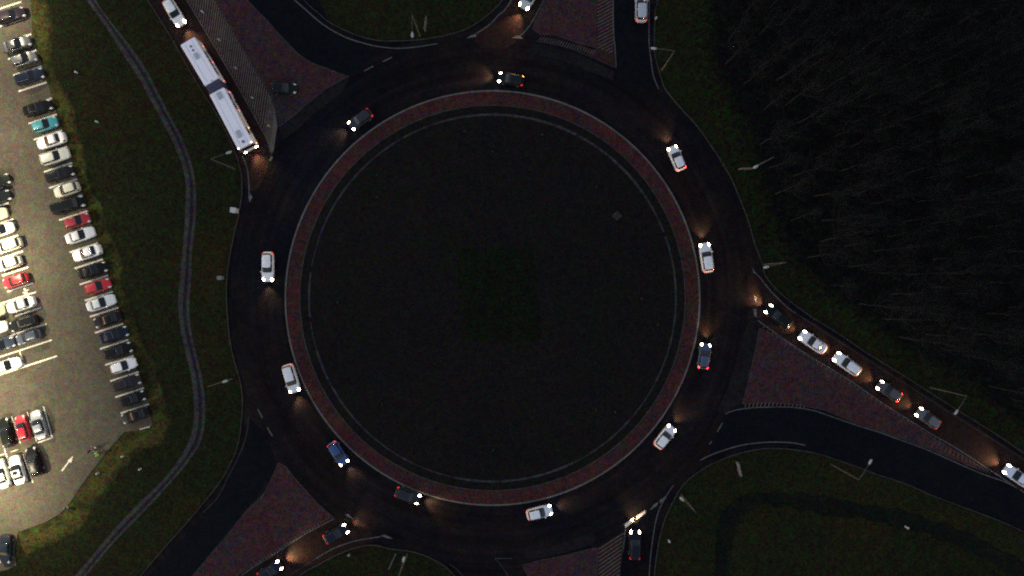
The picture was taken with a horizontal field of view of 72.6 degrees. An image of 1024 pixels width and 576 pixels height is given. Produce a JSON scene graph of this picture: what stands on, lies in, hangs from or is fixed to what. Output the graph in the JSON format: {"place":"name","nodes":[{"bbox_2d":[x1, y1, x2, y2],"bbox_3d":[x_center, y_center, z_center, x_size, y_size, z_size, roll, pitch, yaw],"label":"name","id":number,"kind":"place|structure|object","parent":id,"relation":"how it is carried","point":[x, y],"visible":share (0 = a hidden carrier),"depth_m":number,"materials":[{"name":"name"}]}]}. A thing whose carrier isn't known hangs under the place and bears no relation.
{"place":"outdoors","nodes":[
{"label":"outdoors","id":0,"kind":"place"},
{"bbox_2d":[75,0,204,575],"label":"path","id":1,"kind":"structure","parent":0,"point":[180,305],"depth_m":108.99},
{"bbox_2d":[149,418,274,575],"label":"road lane","id":2,"kind":"structure","parent":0,"point":[252,472],"depth_m":108.99,"materials":[{"name":"asphalt"}]},
{"bbox_2d":[242,518,372,575],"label":"road lane","id":3,"kind":"structure","parent":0,"point":[300,552],"depth_m":108.99,"materials":[{"name":"asphalt"}]},
{"bbox_2d":[323,523,348,543],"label":"driving car","id":4,"kind":"object","parent":3,"relation":"on","point":[336,533],"visible":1,"depth_m":107.91,"materials":[{"name":"paint"}]},
{"bbox_2d":[300,106,684,489],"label":"grass island","id":5,"kind":"structure","parent":0,"point":[386,330],"depth_m":108.57,"materials":[{"name":"plant"}]},
{"bbox_2d":[308,113,676,482],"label":"path ring","id":6,"kind":"object","parent":5,"relation":"on","point":[607,155],"visible":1,"depth_m":108.83,"materials":[{"name":"concrete"}]},
{"bbox_2d":[457,248,540,341],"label":"ground cover","id":7,"kind":"object","parent":5,"relation":"on","point":[498,293],"visible":1,"depth_m":108.07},
{"bbox_2d":[474,0,542,48],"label":"road lane","id":8,"kind":"structure","parent":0,"point":[502,29],"depth_m":108.99,"materials":[{"name":"asphalt"}]},
{"bbox_2d":[0,0,1023,575],"bbox_3d":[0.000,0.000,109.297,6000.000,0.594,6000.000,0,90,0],"label":"ground","id":9,"kind":"structure","parent":0,"point":[138,176],"depth_m":109.00,"materials":[{"name":"green plant"}]},
{"bbox_2d":[0,0,151,570],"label":"car park","id":10,"kind":"structure","parent":9,"relation":"on","point":[70,390],"depth_m":108.99,"materials":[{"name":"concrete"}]},
{"bbox_2d":[0,458,12,488],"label":"parked car","id":11,"kind":"object","parent":10,"relation":"on","point":[6,479],"visible":1,"depth_m":108.03,"materials":[{"name":"paint"}]},
{"bbox_2d":[0,534,14,563],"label":"parked car","id":12,"kind":"object","parent":10,"relation":"on","point":[6,548],"visible":1,"depth_m":108.02,"materials":[{"name":"paint"}]},
{"bbox_2d":[0,417,17,447],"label":"parked car","id":13,"kind":"object","parent":10,"relation":"on","point":[8,438],"visible":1,"depth_m":107.99,"materials":[{"name":"paint"}]},
{"bbox_2d":[0,237,23,254],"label":"parked car","id":14,"kind":"object","parent":10,"relation":"on","point":[11,244],"visible":1,"depth_m":107.76,"materials":[{"name":"paint"}]},
{"bbox_2d":[0,357,23,373],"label":"parked car","id":15,"kind":"object","parent":10,"relation":"on","point":[11,364],"visible":1,"depth_m":108.04,"materials":[{"name":"paint"}]},
{"bbox_2d":[0,7,26,25],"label":"parked car","id":16,"kind":"object","parent":10,"relation":"on","point":[8,16],"visible":1,"depth_m":108.02,"materials":[{"name":"paint"}]},
{"bbox_2d":[3,272,29,288],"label":"parked car","id":17,"kind":"object","parent":10,"relation":"on","point":[13,281],"visible":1,"depth_m":107.93,"materials":[{"name":"paint"}]},
{"bbox_2d":[1,36,32,53],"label":"parked car","id":18,"kind":"object","parent":10,"relation":"on","point":[12,46],"visible":1,"depth_m":108.01,"materials":[{"name":"paint"}]},
{"bbox_2d":[8,455,28,484],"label":"parked car","id":19,"kind":"object","parent":10,"relation":"on","point":[20,475],"visible":1,"depth_m":108.02,"materials":[{"name":"paint"}]},
{"bbox_2d":[6,296,36,312],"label":"parked car","id":20,"kind":"object","parent":10,"relation":"on","point":[18,305],"visible":1,"depth_m":107.99,"materials":[{"name":"paint"}]},
{"bbox_2d":[14,414,33,440],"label":"parked car","id":21,"kind":"object","parent":10,"relation":"on","point":[23,430],"visible":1,"depth_m":107.99,"materials":[{"name":"paint"}]},
{"bbox_2d":[10,51,38,68],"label":"parked car","id":22,"kind":"object","parent":10,"relation":"on","point":[19,61],"visible":1,"depth_m":107.99,"materials":[{"name":"paint"}]},
{"bbox_2d":[9,314,40,331],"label":"parked car","id":23,"kind":"object","parent":10,"relation":"on","point":[22,323],"visible":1,"depth_m":107.92,"materials":[{"name":"paint"}]},
{"bbox_2d":[14,68,45,86],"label":"parked car","id":24,"kind":"object","parent":10,"relation":"on","point":[25,79],"visible":1,"depth_m":107.99,"materials":[{"name":"paint"}]},
{"bbox_2d":[16,328,43,344],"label":"parked car","id":25,"kind":"object","parent":10,"relation":"on","point":[25,338],"visible":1,"depth_m":107.92,"materials":[{"name":"paint"}]},
{"bbox_2d":[25,446,44,476],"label":"parked car","id":26,"kind":"object","parent":10,"relation":"on","point":[36,467],"visible":1,"depth_m":108.00,"materials":[{"name":"paint"}]},
{"bbox_2d":[22,99,53,117],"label":"parked car","id":27,"kind":"object","parent":10,"relation":"on","point":[33,110],"visible":1,"depth_m":108.00,"materials":[{"name":"paint"}]},
{"bbox_2d":[30,410,49,439],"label":"parked car","id":28,"kind":"object","parent":10,"relation":"on","point":[41,430],"visible":1,"depth_m":108.01,"materials":[{"name":"paint"}]},
{"bbox_2d":[31,116,59,133],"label":"parked car","id":29,"kind":"object","parent":10,"relation":"on","point":[41,126],"visible":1,"depth_m":107.97,"materials":[{"name":"paint"}]},
{"bbox_2d":[37,131,67,149],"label":"parked car","id":30,"kind":"object","parent":10,"relation":"on","point":[51,140],"visible":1,"depth_m":108.01,"materials":[{"name":"paint"}]},
{"bbox_2d":[39,148,70,165],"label":"parked car","id":31,"kind":"object","parent":10,"relation":"on","point":[54,157],"visible":1,"depth_m":107.96,"materials":[{"name":"paint"}]},
{"bbox_2d":[44,165,75,183],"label":"parked car","id":32,"kind":"object","parent":10,"relation":"on","point":[54,176],"visible":1,"depth_m":107.98,"materials":[{"name":"paint"}]},
{"bbox_2d":[54,181,80,197],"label":"parked car","id":33,"kind":"object","parent":10,"relation":"on","point":[66,189],"visible":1,"depth_m":107.95,"materials":[{"name":"paint"}]},
{"bbox_2d":[49,195,86,215],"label":"parked car","id":34,"kind":"object","parent":10,"relation":"on","point":[66,206],"visible":1,"depth_m":107.36,"materials":[{"name":"paint"}]},
{"bbox_2d":[0,1,149,482],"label":"parking lines","id":35,"kind":"object","parent":10,"relation":"on","point":[27,294],"visible":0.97,"depth_m":108.99,"materials":[{"name":"paint"}]},
{"bbox_2d":[64,213,91,229],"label":"parked car","id":36,"kind":"object","parent":10,"relation":"on","point":[75,221],"visible":1,"depth_m":107.94,"materials":[{"name":"paint"}]},
{"bbox_2d":[65,227,96,243],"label":"parked car","id":37,"kind":"object","parent":10,"relation":"on","point":[79,235],"visible":1,"depth_m":108.00,"materials":[{"name":"paint"}]},
{"bbox_2d":[72,244,102,261],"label":"parked car","id":38,"kind":"object","parent":10,"relation":"on","point":[86,253],"visible":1,"depth_m":107.99,"materials":[{"name":"paint"}]},
{"bbox_2d":[77,262,108,278],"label":"parked car","id":39,"kind":"object","parent":10,"relation":"on","point":[92,270],"visible":1,"depth_m":107.99,"materials":[{"name":"paint"}]},
{"bbox_2d":[84,278,112,294],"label":"parked car","id":40,"kind":"object","parent":10,"relation":"on","point":[95,287],"visible":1,"depth_m":107.92,"materials":[{"name":"paint"}]},
{"bbox_2d":[86,294,116,311],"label":"parked car","id":41,"kind":"object","parent":10,"relation":"on","point":[102,302],"visible":1,"depth_m":107.99,"materials":[{"name":"paint"}]},
{"bbox_2d":[94,310,123,327],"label":"parked car","id":42,"kind":"object","parent":10,"relation":"on","point":[107,319],"visible":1,"depth_m":107.99,"materials":[{"name":"paint"}]},
{"bbox_2d":[98,326,129,343],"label":"parked car","id":43,"kind":"object","parent":10,"relation":"on","point":[112,335],"visible":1,"depth_m":107.99,"materials":[{"name":"paint"}]},
{"bbox_2d":[102,342,133,359],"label":"parked car","id":44,"kind":"object","parent":10,"relation":"on","point":[118,350],"visible":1,"depth_m":107.91,"materials":[{"name":"paint"}]},
{"bbox_2d":[110,357,137,373],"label":"parked car","id":45,"kind":"object","parent":10,"relation":"on","point":[121,366],"visible":1,"depth_m":107.91,"materials":[{"name":"paint"}]},
{"bbox_2d":[111,374,141,391],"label":"parked car","id":46,"kind":"object","parent":10,"relation":"on","point":[128,381],"visible":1,"depth_m":107.92,"materials":[{"name":"paint"}]},
{"bbox_2d":[119,390,146,406],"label":"parked car","id":47,"kind":"object","parent":10,"relation":"on","point":[134,397],"visible":1,"depth_m":107.91,"materials":[{"name":"paint"}]},
{"bbox_2d":[121,406,151,423],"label":"parked car","id":48,"kind":"object","parent":10,"relation":"on","point":[134,415],"visible":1,"depth_m":107.99,"materials":[{"name":"paint"}]},
{"bbox_2d":[18,0,175,563],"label":"verge","id":49,"kind":"structure","parent":9,"relation":"on","point":[76,519],"depth_m":109.00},
{"bbox_2d":[140,0,1023,575],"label":"kerb","id":50,"kind":"structure","parent":9,"relation":"on","point":[752,236],"depth_m":108.88,"materials":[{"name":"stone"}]},
{"bbox_2d":[714,492,1023,575],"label":"ditch","id":51,"kind":"object","parent":9,"relation":"on","point":[826,506],"visible":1,"depth_m":109.43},
{"bbox_2d":[141,0,1023,575],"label":"road","id":52,"kind":"structure","parent":0,"point":[651,126],"depth_m":108.99,"materials":[{"name":"asphalt"}]},
{"bbox_2d":[149,0,269,190],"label":"road lane","id":53,"kind":"structure","parent":52,"relation":"attached to","point":[257,159],"depth_m":108.99,"materials":[{"name":"asphalt"}]},
{"bbox_2d":[162,0,185,26],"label":"driving car","id":54,"kind":"object","parent":53,"relation":"on","point":[175,14],"visible":1,"depth_m":107.94,"materials":[{"name":"paint"}]},
{"bbox_2d":[181,37,258,152],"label":"articulated bus","id":55,"kind":"object","parent":53,"relation":"on","point":[220,93],"visible":1,"depth_m":105.94,"materials":[{"name":"white paint"}]},
{"bbox_2d":[187,0,277,153],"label":"hatched strip","id":56,"kind":"object","parent":52,"relation":"on","point":[232,60],"visible":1,"depth_m":108.95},
{"bbox_2d":[189,0,276,151],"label":"hatch stones","id":57,"kind":"object","parent":56,"relation":"on","point":[273,135],"visible":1,"depth_m":108.94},
{"bbox_2d":[193,464,331,575],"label":"traffic island","id":58,"kind":"structure","parent":52,"relation":"on","point":[286,508],"depth_m":108.92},
{"bbox_2d":[260,252,274,281],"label":"driving car","id":59,"kind":"object","parent":52,"relation":"on","point":[268,259],"visible":1,"depth_m":107.89,"materials":[{"name":"paint"}]},
{"bbox_2d":[216,0,347,125],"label":"traffic island","id":60,"kind":"structure","parent":52,"relation":"on","point":[273,55],"depth_m":108.92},
{"bbox_2d":[270,81,296,94],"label":"parked car","id":61,"kind":"object","parent":60,"relation":"on","point":[277,88],"visible":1,"depth_m":107.85,"materials":[{"name":"paint"}]},
{"bbox_2d":[282,363,300,392],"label":"driving car","id":62,"kind":"object","parent":52,"relation":"on","point":[293,384],"visible":1,"depth_m":107.72,"materials":[{"name":"paint"}]},
{"bbox_2d":[248,0,372,74],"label":"road lane","id":63,"kind":"structure","parent":52,"relation":"attached to","point":[302,31],"depth_m":108.99,"materials":[{"name":"asphalt"}]},
{"bbox_2d":[280,78,348,138],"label":"road patch","id":64,"kind":"object","parent":52,"relation":"on","point":[297,121],"visible":1,"depth_m":108.99,"materials":[{"name":"asphalt"}]},
{"bbox_2d":[327,440,348,465],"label":"driving car","id":65,"kind":"object","parent":52,"relation":"on","point":[337,452],"visible":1,"depth_m":107.92,"materials":[{"name":"paint"}]},
{"bbox_2d":[348,108,372,129],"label":"driving car","id":66,"kind":"object","parent":52,"relation":"on","point":[359,120],"visible":1,"depth_m":107.91,"materials":[{"name":"paint"}]},
{"bbox_2d":[394,486,420,503],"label":"driving car","id":67,"kind":"object","parent":52,"relation":"on","point":[407,495],"visible":1,"depth_m":107.92,"materials":[{"name":"paint"}]},
{"bbox_2d":[286,92,698,503],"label":"apron","id":68,"kind":"object","parent":52,"relation":"on","point":[631,155],"visible":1,"depth_m":108.92,"materials":[{"name":"brick"}]},
{"bbox_2d":[285,90,699,505],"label":"kerb","id":69,"kind":"structure","parent":52,"relation":"on","point":[369,464],"depth_m":108.87,"materials":[{"name":"concrete"}]},
{"bbox_2d":[299,105,685,490],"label":"kerb","id":70,"kind":"structure","parent":52,"relation":"on","point":[337,411],"depth_m":108.88,"materials":[{"name":"concrete"}]},
{"bbox_2d":[498,71,523,86],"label":"driving car","id":71,"kind":"object","parent":52,"relation":"on","point":[516,80],"visible":1,"depth_m":107.90,"materials":[{"name":"paint"}]},
{"bbox_2d":[526,504,552,519],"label":"driving car","id":72,"kind":"object","parent":52,"relation":"on","point":[542,511],"visible":1,"depth_m":107.90,"materials":[{"name":"paint"}]},
{"bbox_2d":[523,548,596,575],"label":"traffic island","id":73,"kind":"structure","parent":52,"relation":"on","point":[583,563],"depth_m":108.92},
{"bbox_2d":[525,533,595,557],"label":"road patch","id":74,"kind":"object","parent":52,"relation":"on","point":[577,543],"visible":1,"depth_m":108.99,"materials":[{"name":"asphalt"}]},
{"bbox_2d":[533,0,595,47],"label":"traffic island","id":75,"kind":"structure","parent":52,"relation":"on","point":[573,20],"depth_m":108.92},
{"bbox_2d":[526,44,613,79],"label":"road patch","id":76,"kind":"object","parent":52,"relation":"on","point":[575,60],"visible":1,"depth_m":108.99,"materials":[{"name":"asphalt"}]},
{"bbox_2d":[192,0,990,575],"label":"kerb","id":77,"kind":"structure","parent":52,"relation":"on","point":[744,394],"depth_m":108.91,"materials":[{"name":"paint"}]},
{"bbox_2d":[585,0,614,65],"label":"hatched strip","id":78,"kind":"object","parent":52,"relation":"on","point":[605,56],"visible":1,"depth_m":108.95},
{"bbox_2d":[251,0,988,575],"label":"hatch stones","id":79,"kind":"object","parent":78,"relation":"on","point":[745,404],"visible":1,"depth_m":108.94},
{"bbox_2d":[186,0,1023,575],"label":"road markings","id":80,"kind":"object","parent":52,"relation":"on","point":[754,314],"visible":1,"depth_m":108.98,"materials":[{"name":"paint"}]},
{"bbox_2d":[597,531,624,575],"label":"hatched strip","id":81,"kind":"object","parent":52,"relation":"on","point":[609,556],"visible":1,"depth_m":108.95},
{"bbox_2d":[628,529,641,559],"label":"driving car","id":82,"kind":"object","parent":52,"relation":"on","point":[634,540],"visible":1,"depth_m":107.94,"materials":[{"name":"paint"}]},
{"bbox_2d":[654,424,675,449],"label":"driving car","id":83,"kind":"object","parent":52,"relation":"on","point":[663,437],"visible":1,"depth_m":107.91,"materials":[{"name":"paint"}]},
{"bbox_2d":[667,145,685,171],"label":"driving car","id":84,"kind":"object","parent":52,"relation":"on","point":[676,157],"visible":1,"depth_m":107.91,"materials":[{"name":"paint"}]},
{"bbox_2d":[696,343,711,368],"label":"driving car","id":85,"kind":"object","parent":52,"relation":"on","point":[704,353],"visible":1,"depth_m":107.90,"materials":[{"name":"paint"}]},
{"bbox_2d":[698,243,713,272],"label":"driving car","id":86,"kind":"object","parent":52,"relation":"on","point":[706,257],"visible":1,"depth_m":107.91,"materials":[{"name":"paint"}]},
{"bbox_2d":[717,321,756,412],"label":"road patch","id":87,"kind":"object","parent":52,"relation":"on","point":[734,394],"visible":1,"depth_m":108.99,"materials":[{"name":"asphalt"}]},
{"bbox_2d":[742,329,987,472],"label":"traffic island","id":88,"kind":"structure","parent":52,"relation":"on","point":[782,372],"depth_m":108.92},
{"bbox_2d":[707,407,1023,528],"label":"road lane","id":89,"kind":"structure","parent":52,"relation":"attached to","point":[905,462],"depth_m":108.99,"materials":[{"name":"asphalt"}]},
{"bbox_2d":[748,267,1023,491],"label":"road lane","id":90,"kind":"structure","parent":52,"relation":"attached to","point":[977,445],"depth_m":108.99,"materials":[{"name":"asphalt"}]},
{"bbox_2d":[764,305,792,328],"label":"driving car","id":91,"kind":"object","parent":90,"relation":"on","point":[778,316],"visible":1,"depth_m":107.91,"materials":[{"name":"paint"}]},
{"bbox_2d":[798,331,827,353],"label":"driving car","id":92,"kind":"object","parent":90,"relation":"on","point":[814,343],"visible":1,"depth_m":107.99,"materials":[{"name":"paint"}]},
{"bbox_2d":[832,352,861,375],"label":"driving car","id":93,"kind":"object","parent":90,"relation":"on","point":[847,364],"visible":1,"depth_m":107.92,"materials":[{"name":"paint"}]},
{"bbox_2d":[876,381,902,401],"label":"driving car","id":94,"kind":"object","parent":90,"relation":"on","point":[890,392],"visible":1,"depth_m":107.90,"materials":[{"name":"paint"}]},
{"bbox_2d":[914,408,940,428],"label":"driving car","id":95,"kind":"object","parent":90,"relation":"on","point":[929,419],"visible":1,"depth_m":107.93,"materials":[{"name":"paint"}]},
{"bbox_2d":[1002,464,1023,486],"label":"driving car","id":96,"kind":"object","parent":90,"relation":"on","point":[1011,472],"visible":1,"depth_m":108.04,"materials":[{"name":"paint"}]},
{"bbox_2d":[614,0,658,90],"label":"road lane","id":97,"kind":"structure","parent":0,"point":[633,60],"depth_m":108.99,"materials":[{"name":"asphalt"}]},
{"bbox_2d":[634,0,648,22],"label":"driving car","id":98,"kind":"object","parent":97,"relation":"on","point":[641,10],"visible":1,"depth_m":107.50,"materials":[{"name":"paint"}]},
{"bbox_2d":[691,0,1023,447],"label":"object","id":99,"kind":"structure","parent":0,"point":[733,109],"depth_m":108.99,"materials":[{"name":"green plant"}]},
{"bbox_2d":[759,107,799,157],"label":"bare tree","id":100,"kind":"object","parent":99,"relation":"on","point":[783,133],"visible":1,"depth_m":100.68,"materials":[{"name":"brown plant"}]},
{"bbox_2d":[776,22,841,94],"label":"bare tree","id":101,"kind":"object","parent":99,"relation":"on","point":[812,56],"visible":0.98,"depth_m":99.05,"materials":[{"name":"brown plant"}]},
{"bbox_2d":[785,58,852,104],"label":"bare tree","id":102,"kind":"object","parent":99,"relation":"on","point":[816,83],"visible":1,"depth_m":96.41,"materials":[{"name":"brown plant"}]},
{"bbox_2d":[796,76,851,135],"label":"bare tree","id":103,"kind":"object","parent":99,"relation":"on","point":[834,95],"visible":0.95,"depth_m":99.63,"materials":[{"name":"brown plant"}]},
{"bbox_2d":[813,173,878,214],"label":"bare tree","id":104,"kind":"object","parent":99,"relation":"on","point":[841,196],"visible":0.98,"depth_m":98.20,"materials":[{"name":"brown plant"}]},
{"bbox_2d":[819,210,875,255],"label":"bare tree","id":105,"kind":"object","parent":99,"relation":"on","point":[848,233],"visible":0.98,"depth_m":98.25,"materials":[{"name":"brown plant"}]},
{"bbox_2d":[857,276,927,325],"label":"bare tree","id":106,"kind":"object","parent":99,"relation":"on","point":[903,308],"visible":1,"depth_m":98.62,"materials":[{"name":"brown plant"}]},
{"bbox_2d":[881,288,954,349],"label":"bare tree","id":107,"kind":"object","parent":99,"relation":"on","point":[919,320],"visible":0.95,"depth_m":99.15,"materials":[{"name":"brown plant"}]},
{"bbox_2d":[897,314,979,373],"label":"bare tree","id":108,"kind":"object","parent":99,"relation":"on","point":[938,342],"visible":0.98,"depth_m":98.94,"materials":[{"name":"brown plant"}]},
{"bbox_2d":[924,320,998,352],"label":"bare tree","id":109,"kind":"object","parent":99,"relation":"on","point":[968,341],"visible":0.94,"depth_m":99.92,"materials":[{"name":"brown plant"}]},
{"bbox_2d":[954,309,1023,346],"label":"bare tree","id":110,"kind":"object","parent":99,"relation":"on","point":[995,331],"visible":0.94,"depth_m":98.99,"materials":[{"name":"brown plant"}]},
{"bbox_2d":[761,0,1023,360],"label":"forest floor","id":111,"kind":"structure","parent":0,"point":[1005,151],"depth_m":108.99,"materials":[{"name":"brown plant"}]},
{"bbox_2d":[714,0,1023,417],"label":"brushwood","id":112,"kind":"object","parent":111,"relation":"on","point":[900,154],"visible":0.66,"depth_m":108.43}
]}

